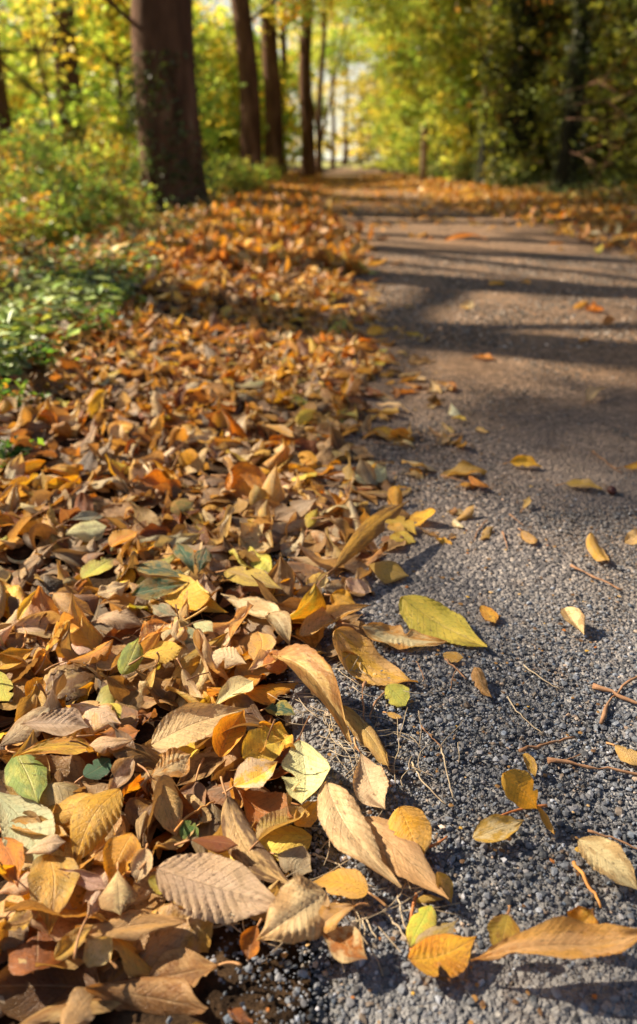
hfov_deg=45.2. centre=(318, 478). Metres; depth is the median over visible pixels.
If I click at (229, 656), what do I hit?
chestnut leaf
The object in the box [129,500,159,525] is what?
chestnut leaf
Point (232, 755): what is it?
chestnut leaf
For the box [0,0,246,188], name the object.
hazel tree
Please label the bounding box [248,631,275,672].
birch leaf
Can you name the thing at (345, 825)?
chestnut leaf
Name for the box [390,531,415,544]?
elm leaf
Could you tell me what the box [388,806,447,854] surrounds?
chestnut leaf
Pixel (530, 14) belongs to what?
ivy clad tree
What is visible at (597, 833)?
twig
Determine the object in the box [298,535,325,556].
chestnut leaf
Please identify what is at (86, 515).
chestnut leaf
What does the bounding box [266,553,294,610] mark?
chestnut leaf
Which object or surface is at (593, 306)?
elm leaf
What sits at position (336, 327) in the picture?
elm leaf
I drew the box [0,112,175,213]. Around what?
bramble bush
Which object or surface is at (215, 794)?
chestnut leaf
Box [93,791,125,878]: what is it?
chestnut leaf
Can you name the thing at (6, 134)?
bramble bush
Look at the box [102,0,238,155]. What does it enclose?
hazel tree
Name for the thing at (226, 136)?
hazel tree
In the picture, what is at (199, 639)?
chestnut leaf
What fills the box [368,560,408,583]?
chestnut leaf
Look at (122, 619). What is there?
chestnut leaf
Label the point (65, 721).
chestnut leaf
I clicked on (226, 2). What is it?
sky
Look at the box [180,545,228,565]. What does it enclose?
chestnut leaf
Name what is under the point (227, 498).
chestnut leaf
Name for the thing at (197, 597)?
chestnut leaf
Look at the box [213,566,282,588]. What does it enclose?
chestnut leaf
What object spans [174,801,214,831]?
leaf stalk
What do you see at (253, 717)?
chestnut leaf
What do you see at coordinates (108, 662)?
chestnut leaf
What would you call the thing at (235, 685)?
chestnut leaf
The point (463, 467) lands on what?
chestnut leaf
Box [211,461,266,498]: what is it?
chestnut leaf
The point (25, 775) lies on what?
elm leaf
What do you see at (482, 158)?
ivy clad tree
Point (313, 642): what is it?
chestnut leaf
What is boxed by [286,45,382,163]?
maple tree
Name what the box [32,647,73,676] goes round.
chestnut leaf
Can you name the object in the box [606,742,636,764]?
elm leaf
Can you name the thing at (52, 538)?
chestnut leaf
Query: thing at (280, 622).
chestnut leaf
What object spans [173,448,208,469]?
chestnut leaf
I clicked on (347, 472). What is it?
chestnut leaf
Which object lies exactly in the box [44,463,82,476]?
chestnut leaf
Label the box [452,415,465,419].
birch leaf
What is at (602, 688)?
twig
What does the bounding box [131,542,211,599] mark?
chestnut leaf
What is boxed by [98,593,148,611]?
chestnut leaf
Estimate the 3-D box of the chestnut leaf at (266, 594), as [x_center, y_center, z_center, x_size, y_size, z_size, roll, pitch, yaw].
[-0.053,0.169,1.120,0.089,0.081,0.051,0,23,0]
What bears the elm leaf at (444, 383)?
on the path
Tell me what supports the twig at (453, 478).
on the path
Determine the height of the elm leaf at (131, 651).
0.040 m
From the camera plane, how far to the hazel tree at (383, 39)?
29.34 m
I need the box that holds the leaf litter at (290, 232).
[0,170,636,1023]
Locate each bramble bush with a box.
[0,100,96,206]
[0,111,84,231]
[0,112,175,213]
[0,169,111,249]
[23,155,175,232]
[204,151,277,191]
[204,154,278,201]
[231,153,288,179]
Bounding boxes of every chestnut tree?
[0,0,95,192]
[0,48,20,187]
[105,0,231,217]
[208,0,288,173]
[219,0,340,178]
[231,0,274,181]
[256,0,335,176]
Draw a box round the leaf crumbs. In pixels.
[266,242,636,1023]
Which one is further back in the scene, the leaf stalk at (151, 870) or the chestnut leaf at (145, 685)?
the chestnut leaf at (145, 685)
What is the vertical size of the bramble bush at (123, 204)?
0.788 m
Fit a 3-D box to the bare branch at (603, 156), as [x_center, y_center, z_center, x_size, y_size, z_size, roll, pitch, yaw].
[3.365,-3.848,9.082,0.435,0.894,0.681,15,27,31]
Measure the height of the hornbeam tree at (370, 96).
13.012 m
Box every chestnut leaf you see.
[0,481,20,511]
[0,580,26,618]
[0,647,33,668]
[0,663,94,731]
[0,706,49,746]
[0,792,54,863]
[0,792,92,833]
[0,845,104,920]
[0,871,29,895]
[1,459,44,476]
[1,910,38,930]
[3,452,24,478]
[3,730,50,794]
[4,439,32,454]
[4,645,52,683]
[4,875,133,921]
[6,508,48,549]
[7,925,61,974]
[8,562,37,605]
[10,402,31,431]
[12,676,27,701]
[13,736,89,756]
[14,611,60,637]
[14,681,45,722]
[17,670,66,747]
[18,537,70,569]
[20,707,89,735]
[21,585,59,646]
[22,523,57,549]
[23,446,57,461]
[24,834,65,855]
[27,854,79,935]
[29,489,62,513]
[30,900,118,952]
[31,372,47,401]
[31,574,62,596]
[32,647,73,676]
[34,612,81,674]
[34,754,94,791]
[38,475,81,488]
[39,514,63,550]
[39,782,82,806]
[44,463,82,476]
[44,639,113,670]
[48,487,71,513]
[48,549,99,573]
[49,421,71,438]
[49,592,93,616]
[54,925,95,960]
[55,621,80,660]
[56,511,102,527]
[57,399,80,426]
[57,868,105,890]
[58,594,99,619]
[65,520,106,542]
[67,909,186,940]
[68,492,94,526]
[68,593,103,649]
[69,700,120,734]
[73,414,97,451]
[73,861,129,959]
[75,924,151,976]
[76,724,139,741]
[78,781,108,793]
[79,450,97,479]
[82,644,125,681]
[85,478,128,493]
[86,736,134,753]
[87,389,105,417]
[89,596,112,636]
[89,609,142,629]
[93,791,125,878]
[97,502,150,518]
[97,902,213,982]
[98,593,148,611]
[98,862,137,915]
[99,671,179,701]
[104,657,175,679]
[106,690,150,729]
[107,723,138,829]
[107,743,174,779]
[108,381,139,404]
[108,422,128,449]
[108,756,134,788]
[109,623,164,675]
[116,551,138,581]
[121,537,153,560]
[123,778,199,848]
[124,775,179,848]
[128,460,149,487]
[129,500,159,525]
[129,640,181,665]
[129,685,178,708]
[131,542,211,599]
[132,469,180,499]
[133,566,164,602]
[134,450,179,470]
[135,669,177,711]
[135,811,164,841]
[136,763,182,835]
[137,532,204,557]
[138,618,171,644]
[138,652,159,694]
[139,523,171,536]
[139,794,211,870]
[140,747,190,786]
[146,410,164,437]
[148,947,241,987]
[151,386,163,415]
[151,559,174,576]
[151,603,212,643]
[151,702,246,749]
[156,852,274,924]
[161,552,231,582]
[163,545,183,569]
[164,574,227,612]
[165,686,215,703]
[170,643,212,709]
[171,632,227,702]
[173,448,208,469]
[173,590,191,627]
[174,835,237,853]
[175,426,217,449]
[176,758,206,854]
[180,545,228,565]
[183,448,208,474]
[189,774,222,852]
[193,487,235,506]
[193,628,228,686]
[194,693,264,749]
[198,573,216,599]
[200,781,300,806]
[203,601,253,646]
[204,732,240,772]
[206,504,235,545]
[207,682,298,705]
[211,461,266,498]
[211,646,245,668]
[211,757,244,785]
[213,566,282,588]
[216,675,253,703]
[218,825,311,860]
[220,776,288,883]
[221,593,279,618]
[222,409,247,439]
[228,546,271,572]
[234,659,285,686]
[236,787,292,828]
[238,380,265,387]
[238,498,279,517]
[238,522,273,552]
[240,618,279,642]
[248,648,279,669]
[248,802,311,851]
[249,484,268,505]
[251,575,279,603]
[256,425,293,436]
[256,875,329,943]
[259,443,289,474]
[262,462,284,502]
[265,611,291,644]
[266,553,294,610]
[268,846,311,875]
[269,516,359,533]
[269,643,351,744]
[274,498,316,521]
[274,559,323,586]
[276,597,301,612]
[288,459,345,474]
[290,583,326,619]
[291,613,361,629]
[296,627,324,648]
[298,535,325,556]
[298,542,344,570]
[300,604,369,635]
[301,432,331,451]
[311,517,354,543]
[313,868,387,907]
[317,781,401,887]
[318,903,369,933]
[321,925,366,962]
[325,527,362,568]
[330,425,345,449]
[332,626,417,685]
[338,557,372,574]
[342,450,354,484]
[342,622,446,649]
[343,487,360,530]
[343,705,390,771]
[352,737,388,809]
[355,458,376,490]
[365,816,448,898]
[366,487,411,497]
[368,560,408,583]
[387,486,402,504]
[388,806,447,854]
[399,595,486,646]
[402,459,436,471]
[405,508,435,526]
[415,920,457,943]
[416,894,443,903]
[440,460,486,477]
[470,916,636,960]
[536,805,554,834]
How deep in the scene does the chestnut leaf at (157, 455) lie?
1.62 m
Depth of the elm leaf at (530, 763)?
0.81 m
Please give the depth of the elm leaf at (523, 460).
1.63 m
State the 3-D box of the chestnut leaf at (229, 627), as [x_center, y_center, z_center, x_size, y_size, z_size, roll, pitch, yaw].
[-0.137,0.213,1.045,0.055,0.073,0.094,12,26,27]
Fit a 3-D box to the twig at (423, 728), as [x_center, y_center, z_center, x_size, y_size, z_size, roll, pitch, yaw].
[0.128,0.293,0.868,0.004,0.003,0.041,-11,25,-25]
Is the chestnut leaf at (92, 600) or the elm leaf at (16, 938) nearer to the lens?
the elm leaf at (16, 938)
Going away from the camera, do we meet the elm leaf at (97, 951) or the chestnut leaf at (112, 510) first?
the elm leaf at (97, 951)
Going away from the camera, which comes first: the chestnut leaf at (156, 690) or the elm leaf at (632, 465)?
the chestnut leaf at (156, 690)
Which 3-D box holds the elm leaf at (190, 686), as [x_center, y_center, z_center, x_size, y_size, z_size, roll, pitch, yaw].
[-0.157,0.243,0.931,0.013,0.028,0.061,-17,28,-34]
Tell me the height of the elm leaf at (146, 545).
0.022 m
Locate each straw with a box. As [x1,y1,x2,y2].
[312,853,342,867]
[360,912,365,945]
[362,913,376,939]
[379,905,408,945]
[397,894,405,928]
[411,761,445,804]
[440,747,453,797]
[507,696,542,733]
[523,665,560,689]
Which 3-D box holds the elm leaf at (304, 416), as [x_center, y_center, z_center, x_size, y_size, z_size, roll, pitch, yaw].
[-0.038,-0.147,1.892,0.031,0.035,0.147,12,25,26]
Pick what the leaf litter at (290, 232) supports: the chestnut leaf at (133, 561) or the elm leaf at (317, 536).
the chestnut leaf at (133, 561)
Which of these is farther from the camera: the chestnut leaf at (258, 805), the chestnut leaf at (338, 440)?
the chestnut leaf at (338, 440)
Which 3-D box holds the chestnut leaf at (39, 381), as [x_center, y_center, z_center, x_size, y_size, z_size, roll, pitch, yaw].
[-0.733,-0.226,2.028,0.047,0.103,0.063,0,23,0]
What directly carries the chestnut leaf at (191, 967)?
on the leaf litter at (290, 232)
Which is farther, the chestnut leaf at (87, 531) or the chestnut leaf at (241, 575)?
the chestnut leaf at (87, 531)
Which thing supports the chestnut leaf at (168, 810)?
on the chestnut leaf at (195, 802)
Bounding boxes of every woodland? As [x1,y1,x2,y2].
[0,23,287,170]
[335,0,636,168]
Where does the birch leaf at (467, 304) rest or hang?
on the path
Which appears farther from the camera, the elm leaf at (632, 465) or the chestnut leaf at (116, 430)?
the chestnut leaf at (116, 430)
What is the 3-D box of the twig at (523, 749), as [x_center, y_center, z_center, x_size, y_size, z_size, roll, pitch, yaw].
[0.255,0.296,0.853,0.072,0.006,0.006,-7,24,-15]
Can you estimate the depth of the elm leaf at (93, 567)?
1.21 m
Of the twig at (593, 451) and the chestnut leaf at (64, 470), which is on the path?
the twig at (593, 451)
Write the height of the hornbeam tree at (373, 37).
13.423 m
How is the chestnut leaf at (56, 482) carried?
on the leaf litter at (290, 232)
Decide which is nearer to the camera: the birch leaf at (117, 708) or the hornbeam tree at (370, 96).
the birch leaf at (117, 708)
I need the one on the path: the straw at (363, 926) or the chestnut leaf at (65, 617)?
the straw at (363, 926)
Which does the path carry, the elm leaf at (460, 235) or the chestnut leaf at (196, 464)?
the elm leaf at (460, 235)
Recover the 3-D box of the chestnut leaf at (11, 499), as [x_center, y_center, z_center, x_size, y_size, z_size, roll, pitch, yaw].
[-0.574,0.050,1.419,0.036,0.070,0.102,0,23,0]
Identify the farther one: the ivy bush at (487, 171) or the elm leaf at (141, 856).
the ivy bush at (487, 171)
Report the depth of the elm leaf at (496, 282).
4.07 m
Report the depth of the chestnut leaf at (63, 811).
0.75 m
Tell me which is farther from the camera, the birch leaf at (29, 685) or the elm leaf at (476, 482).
the elm leaf at (476, 482)
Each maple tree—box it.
[0,0,92,194]
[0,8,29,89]
[278,0,380,175]
[286,0,380,167]
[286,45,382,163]
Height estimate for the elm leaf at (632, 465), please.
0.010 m
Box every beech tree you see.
[493,0,636,180]
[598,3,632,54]
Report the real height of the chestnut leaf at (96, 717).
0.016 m
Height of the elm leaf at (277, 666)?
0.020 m
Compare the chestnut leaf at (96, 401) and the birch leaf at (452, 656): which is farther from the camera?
the chestnut leaf at (96, 401)
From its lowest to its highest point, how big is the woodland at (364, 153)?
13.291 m
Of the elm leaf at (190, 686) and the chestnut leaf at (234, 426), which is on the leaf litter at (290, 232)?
the chestnut leaf at (234, 426)
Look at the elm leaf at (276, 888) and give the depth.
0.68 m
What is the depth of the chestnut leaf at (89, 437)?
1.76 m
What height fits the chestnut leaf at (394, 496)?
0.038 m
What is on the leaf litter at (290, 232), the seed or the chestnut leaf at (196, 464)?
the chestnut leaf at (196, 464)
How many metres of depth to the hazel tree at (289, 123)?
26.98 m
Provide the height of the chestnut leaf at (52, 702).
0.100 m
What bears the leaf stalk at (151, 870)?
on the elm leaf at (143, 889)
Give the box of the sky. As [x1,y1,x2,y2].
[0,0,636,159]
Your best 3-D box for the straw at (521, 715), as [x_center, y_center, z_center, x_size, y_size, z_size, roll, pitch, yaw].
[0.240,0.278,0.899,0.007,0.003,0.071,-8,24,-19]
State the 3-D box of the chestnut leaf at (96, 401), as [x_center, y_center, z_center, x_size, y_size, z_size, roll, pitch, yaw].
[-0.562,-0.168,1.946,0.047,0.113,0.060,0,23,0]
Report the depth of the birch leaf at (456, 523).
1.37 m
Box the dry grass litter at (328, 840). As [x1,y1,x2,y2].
[213,653,462,975]
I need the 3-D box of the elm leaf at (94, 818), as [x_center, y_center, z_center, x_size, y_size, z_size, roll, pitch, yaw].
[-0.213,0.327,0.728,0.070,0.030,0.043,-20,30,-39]
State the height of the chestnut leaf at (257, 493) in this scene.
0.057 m
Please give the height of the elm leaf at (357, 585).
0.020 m
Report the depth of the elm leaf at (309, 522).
1.35 m
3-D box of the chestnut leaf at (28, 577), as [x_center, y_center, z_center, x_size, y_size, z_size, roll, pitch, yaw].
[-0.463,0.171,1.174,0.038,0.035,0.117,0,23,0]
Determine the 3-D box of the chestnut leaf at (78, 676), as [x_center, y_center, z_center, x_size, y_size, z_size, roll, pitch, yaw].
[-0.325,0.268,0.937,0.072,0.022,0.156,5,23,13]
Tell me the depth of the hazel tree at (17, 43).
21.11 m
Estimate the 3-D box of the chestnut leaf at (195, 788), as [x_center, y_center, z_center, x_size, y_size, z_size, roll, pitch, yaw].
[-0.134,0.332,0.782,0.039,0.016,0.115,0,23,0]
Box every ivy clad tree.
[467,0,508,183]
[477,0,573,187]
[545,0,628,193]
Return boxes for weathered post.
[420,124,430,180]
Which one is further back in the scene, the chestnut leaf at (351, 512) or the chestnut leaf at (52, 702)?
the chestnut leaf at (351, 512)
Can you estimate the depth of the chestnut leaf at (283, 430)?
1.77 m
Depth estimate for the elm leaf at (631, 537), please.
1.29 m
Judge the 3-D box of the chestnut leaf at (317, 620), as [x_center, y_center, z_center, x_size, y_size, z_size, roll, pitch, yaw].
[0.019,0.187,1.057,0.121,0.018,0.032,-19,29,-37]
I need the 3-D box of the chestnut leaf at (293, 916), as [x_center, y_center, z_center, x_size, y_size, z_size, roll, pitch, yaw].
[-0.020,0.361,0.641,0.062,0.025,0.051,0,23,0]
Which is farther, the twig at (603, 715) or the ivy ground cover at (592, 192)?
the ivy ground cover at (592, 192)
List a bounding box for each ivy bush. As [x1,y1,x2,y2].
[394,156,435,174]
[412,156,452,178]
[435,154,477,181]
[471,155,541,187]
[475,150,547,186]
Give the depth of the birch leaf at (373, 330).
2.90 m
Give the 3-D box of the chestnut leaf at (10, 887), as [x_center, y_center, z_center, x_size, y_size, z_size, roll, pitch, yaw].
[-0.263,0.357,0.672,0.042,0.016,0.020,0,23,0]
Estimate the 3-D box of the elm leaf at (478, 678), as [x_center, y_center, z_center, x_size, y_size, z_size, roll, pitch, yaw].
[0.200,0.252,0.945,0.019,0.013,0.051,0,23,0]
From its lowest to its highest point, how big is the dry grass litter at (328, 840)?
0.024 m
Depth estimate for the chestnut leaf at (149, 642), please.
1.00 m
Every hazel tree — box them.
[0,0,57,146]
[0,0,103,172]
[0,0,137,169]
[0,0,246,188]
[0,2,115,171]
[33,0,239,172]
[87,0,239,173]
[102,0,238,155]
[130,0,286,173]
[193,12,283,178]
[194,0,263,166]
[206,12,300,166]
[254,24,342,171]
[355,0,464,172]
[361,0,475,168]
[367,0,479,174]
[394,0,551,180]
[447,0,636,181]
[481,6,636,172]
[514,0,636,184]
[558,0,636,203]
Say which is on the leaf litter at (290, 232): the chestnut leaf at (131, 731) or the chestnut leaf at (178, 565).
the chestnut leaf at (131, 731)
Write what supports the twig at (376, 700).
on the path
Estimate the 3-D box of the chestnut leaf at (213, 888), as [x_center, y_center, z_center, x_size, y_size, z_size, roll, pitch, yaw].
[-0.082,0.351,0.661,0.116,0.025,0.057,0,23,0]
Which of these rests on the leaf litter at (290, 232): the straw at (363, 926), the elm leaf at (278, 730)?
the elm leaf at (278, 730)
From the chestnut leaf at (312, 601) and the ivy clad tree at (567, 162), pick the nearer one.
the chestnut leaf at (312, 601)
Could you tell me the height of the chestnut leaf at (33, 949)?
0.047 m
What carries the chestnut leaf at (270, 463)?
on the leaf litter at (290, 232)
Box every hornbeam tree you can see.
[319,0,417,169]
[334,0,458,166]
[366,0,472,173]
[394,0,557,157]
[426,5,477,133]
[427,0,490,156]
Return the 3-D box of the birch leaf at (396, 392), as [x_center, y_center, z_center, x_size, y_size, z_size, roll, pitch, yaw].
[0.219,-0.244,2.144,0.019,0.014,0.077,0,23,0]
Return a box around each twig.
[361,680,366,720]
[369,691,384,718]
[373,442,432,446]
[420,725,442,747]
[441,474,485,487]
[444,658,466,679]
[474,519,487,540]
[518,736,575,752]
[547,754,580,764]
[547,757,636,775]
[570,564,622,590]
[588,829,636,849]
[592,450,621,472]
[592,683,636,704]
[599,676,636,724]
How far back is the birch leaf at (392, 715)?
0.90 m
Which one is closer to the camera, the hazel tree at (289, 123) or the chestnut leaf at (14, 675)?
the chestnut leaf at (14, 675)
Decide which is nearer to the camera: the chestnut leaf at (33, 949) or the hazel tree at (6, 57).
the chestnut leaf at (33, 949)
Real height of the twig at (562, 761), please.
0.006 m
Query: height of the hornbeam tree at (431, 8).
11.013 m
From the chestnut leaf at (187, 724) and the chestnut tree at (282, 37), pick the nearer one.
the chestnut leaf at (187, 724)
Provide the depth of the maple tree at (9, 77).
12.50 m
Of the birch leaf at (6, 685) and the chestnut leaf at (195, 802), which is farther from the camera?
the birch leaf at (6, 685)
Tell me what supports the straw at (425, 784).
on the path
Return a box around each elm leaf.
[0,837,24,886]
[0,926,28,952]
[4,745,47,803]
[8,816,68,836]
[17,589,36,627]
[58,695,66,707]
[70,788,123,862]
[75,557,114,586]
[83,934,117,969]
[97,580,129,598]
[102,833,139,881]
[108,529,136,546]
[117,638,142,675]
[118,541,155,570]
[123,865,159,912]
[129,883,165,912]
[130,843,152,882]
[148,875,161,894]
[149,809,201,852]
[171,498,193,516]
[176,658,201,697]
[177,752,224,785]
[212,710,245,756]
[222,757,277,794]
[239,918,262,960]
[242,728,282,760]
[250,873,292,920]
[258,721,295,750]
[259,700,295,715]
[263,650,286,674]
[294,800,317,826]
[295,409,315,428]
[304,508,317,536]
[305,530,340,544]
[306,572,327,587]
[316,501,408,585]
[324,579,344,594]
[324,589,354,604]
[328,320,346,335]
[339,576,371,593]
[368,426,398,437]
[377,402,408,412]
[385,516,415,533]
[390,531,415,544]
[406,892,436,949]
[408,933,476,977]
[430,232,486,242]
[434,380,452,391]
[436,872,452,903]
[464,353,494,359]
[468,475,490,488]
[471,667,491,697]
[473,814,523,842]
[487,905,519,944]
[488,281,506,284]
[501,769,547,814]
[503,455,541,466]
[523,753,536,777]
[556,478,601,489]
[561,607,584,633]
[567,906,597,923]
[568,301,588,311]
[578,836,636,889]
[582,386,607,406]
[585,301,604,310]
[586,533,609,561]
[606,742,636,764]
[615,462,636,468]
[624,529,636,544]
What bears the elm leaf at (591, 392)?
on the path
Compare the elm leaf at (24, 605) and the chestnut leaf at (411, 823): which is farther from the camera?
the elm leaf at (24, 605)
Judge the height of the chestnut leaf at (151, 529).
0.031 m
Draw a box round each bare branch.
[559,72,617,93]
[566,92,636,171]
[570,140,612,176]
[573,50,636,126]
[578,111,618,193]
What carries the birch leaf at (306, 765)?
on the leaf litter at (290, 232)
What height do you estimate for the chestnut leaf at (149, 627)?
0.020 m
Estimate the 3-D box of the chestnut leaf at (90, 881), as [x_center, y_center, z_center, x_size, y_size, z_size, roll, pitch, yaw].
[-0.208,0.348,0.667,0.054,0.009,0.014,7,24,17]
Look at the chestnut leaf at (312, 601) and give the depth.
1.06 m
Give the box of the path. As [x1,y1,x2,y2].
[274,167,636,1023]
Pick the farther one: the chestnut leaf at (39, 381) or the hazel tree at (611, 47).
the hazel tree at (611, 47)
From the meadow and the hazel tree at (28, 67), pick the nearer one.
the hazel tree at (28, 67)
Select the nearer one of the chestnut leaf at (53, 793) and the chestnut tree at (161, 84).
the chestnut leaf at (53, 793)
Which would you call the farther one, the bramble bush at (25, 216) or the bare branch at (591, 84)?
the bare branch at (591, 84)
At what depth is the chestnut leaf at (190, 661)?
0.97 m
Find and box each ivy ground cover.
[0,174,266,377]
[439,170,636,205]
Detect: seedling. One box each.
[0,378,50,407]
[0,435,44,466]
[7,337,79,370]
[70,300,123,332]
[109,282,146,305]
[129,254,163,275]
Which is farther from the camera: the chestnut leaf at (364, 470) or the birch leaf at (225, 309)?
the birch leaf at (225, 309)
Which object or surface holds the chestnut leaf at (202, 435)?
on the leaf litter at (290, 232)
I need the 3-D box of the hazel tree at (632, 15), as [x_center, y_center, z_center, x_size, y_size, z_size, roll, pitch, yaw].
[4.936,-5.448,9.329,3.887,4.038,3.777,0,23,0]
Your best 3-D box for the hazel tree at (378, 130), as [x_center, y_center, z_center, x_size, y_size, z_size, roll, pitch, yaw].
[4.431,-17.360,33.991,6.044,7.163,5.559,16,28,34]
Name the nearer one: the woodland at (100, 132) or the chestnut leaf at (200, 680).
the chestnut leaf at (200, 680)
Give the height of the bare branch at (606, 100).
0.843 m
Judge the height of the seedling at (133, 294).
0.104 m
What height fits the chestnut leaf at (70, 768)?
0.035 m
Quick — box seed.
[607,486,616,494]
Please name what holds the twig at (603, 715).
on the path
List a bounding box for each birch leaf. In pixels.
[0,672,13,700]
[24,677,45,695]
[74,757,111,783]
[98,703,121,717]
[138,708,156,724]
[179,820,198,838]
[219,376,233,393]
[220,305,231,317]
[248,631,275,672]
[281,740,330,803]
[298,451,316,464]
[354,461,386,484]
[365,325,381,335]
[372,362,384,364]
[383,711,401,718]
[385,683,409,706]
[393,387,399,397]
[443,652,462,662]
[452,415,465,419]
[452,518,463,528]
[459,301,473,308]
[479,605,497,622]
[518,528,536,543]
[520,497,530,512]
[603,315,613,323]
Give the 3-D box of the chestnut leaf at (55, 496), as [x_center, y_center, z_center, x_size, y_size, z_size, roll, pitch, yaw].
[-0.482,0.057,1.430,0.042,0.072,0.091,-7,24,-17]
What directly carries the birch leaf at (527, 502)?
on the path
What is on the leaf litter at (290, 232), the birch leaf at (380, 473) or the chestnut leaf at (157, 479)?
the chestnut leaf at (157, 479)
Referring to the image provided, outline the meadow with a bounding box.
[97,162,382,167]
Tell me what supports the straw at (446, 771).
on the path
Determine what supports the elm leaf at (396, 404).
on the path
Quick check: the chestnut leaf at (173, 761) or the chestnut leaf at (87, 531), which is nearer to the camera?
the chestnut leaf at (173, 761)
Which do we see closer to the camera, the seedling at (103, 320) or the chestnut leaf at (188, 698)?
the chestnut leaf at (188, 698)
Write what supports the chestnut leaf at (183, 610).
on the leaf litter at (290, 232)
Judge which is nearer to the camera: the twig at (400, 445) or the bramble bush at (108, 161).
the twig at (400, 445)
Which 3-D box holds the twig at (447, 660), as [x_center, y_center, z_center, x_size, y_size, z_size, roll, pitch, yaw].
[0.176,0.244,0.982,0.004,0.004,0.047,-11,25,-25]
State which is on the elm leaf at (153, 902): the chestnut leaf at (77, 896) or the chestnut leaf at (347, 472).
the chestnut leaf at (77, 896)
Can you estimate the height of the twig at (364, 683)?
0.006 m
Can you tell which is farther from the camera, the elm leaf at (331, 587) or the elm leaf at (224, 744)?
the elm leaf at (331, 587)
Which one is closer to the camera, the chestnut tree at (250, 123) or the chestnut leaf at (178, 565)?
the chestnut leaf at (178, 565)
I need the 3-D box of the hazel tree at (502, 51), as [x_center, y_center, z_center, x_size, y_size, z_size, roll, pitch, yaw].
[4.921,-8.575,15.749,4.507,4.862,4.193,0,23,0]
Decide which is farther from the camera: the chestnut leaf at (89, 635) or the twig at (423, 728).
the chestnut leaf at (89, 635)
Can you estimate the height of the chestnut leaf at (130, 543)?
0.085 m
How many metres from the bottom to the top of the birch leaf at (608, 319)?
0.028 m
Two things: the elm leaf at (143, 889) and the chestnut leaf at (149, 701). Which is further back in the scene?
the chestnut leaf at (149, 701)
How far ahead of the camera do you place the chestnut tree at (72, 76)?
13.16 m
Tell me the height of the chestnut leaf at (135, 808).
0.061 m
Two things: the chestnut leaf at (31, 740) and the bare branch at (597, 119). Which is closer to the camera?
the chestnut leaf at (31, 740)
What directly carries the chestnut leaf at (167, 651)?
on the elm leaf at (131, 651)
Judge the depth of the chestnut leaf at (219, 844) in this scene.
0.70 m
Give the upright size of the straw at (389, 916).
0.004 m
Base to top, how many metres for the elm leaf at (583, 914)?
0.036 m
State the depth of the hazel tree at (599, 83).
21.00 m
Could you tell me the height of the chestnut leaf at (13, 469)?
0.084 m
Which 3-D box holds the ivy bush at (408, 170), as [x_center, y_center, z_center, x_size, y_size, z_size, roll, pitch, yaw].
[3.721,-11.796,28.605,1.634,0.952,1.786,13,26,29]
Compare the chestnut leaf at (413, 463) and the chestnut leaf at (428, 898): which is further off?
the chestnut leaf at (413, 463)
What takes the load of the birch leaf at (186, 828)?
on the chestnut leaf at (195, 802)
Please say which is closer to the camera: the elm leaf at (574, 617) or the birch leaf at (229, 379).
the elm leaf at (574, 617)
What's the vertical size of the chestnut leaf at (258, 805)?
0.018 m
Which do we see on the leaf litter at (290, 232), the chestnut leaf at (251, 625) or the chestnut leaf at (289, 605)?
the chestnut leaf at (251, 625)
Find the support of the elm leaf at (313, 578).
on the path
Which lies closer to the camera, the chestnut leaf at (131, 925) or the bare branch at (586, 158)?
the chestnut leaf at (131, 925)
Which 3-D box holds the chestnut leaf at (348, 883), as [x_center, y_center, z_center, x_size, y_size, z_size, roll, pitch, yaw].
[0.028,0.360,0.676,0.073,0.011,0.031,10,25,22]
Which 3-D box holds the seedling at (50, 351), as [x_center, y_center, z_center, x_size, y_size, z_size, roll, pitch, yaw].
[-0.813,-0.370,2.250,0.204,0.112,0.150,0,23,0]
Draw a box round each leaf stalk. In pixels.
[19,618,26,648]
[125,867,156,873]
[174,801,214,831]
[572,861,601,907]
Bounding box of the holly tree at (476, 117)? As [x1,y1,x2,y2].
[464,0,636,173]
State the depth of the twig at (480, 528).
1.36 m
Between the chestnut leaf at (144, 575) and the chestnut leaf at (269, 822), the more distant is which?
the chestnut leaf at (144, 575)

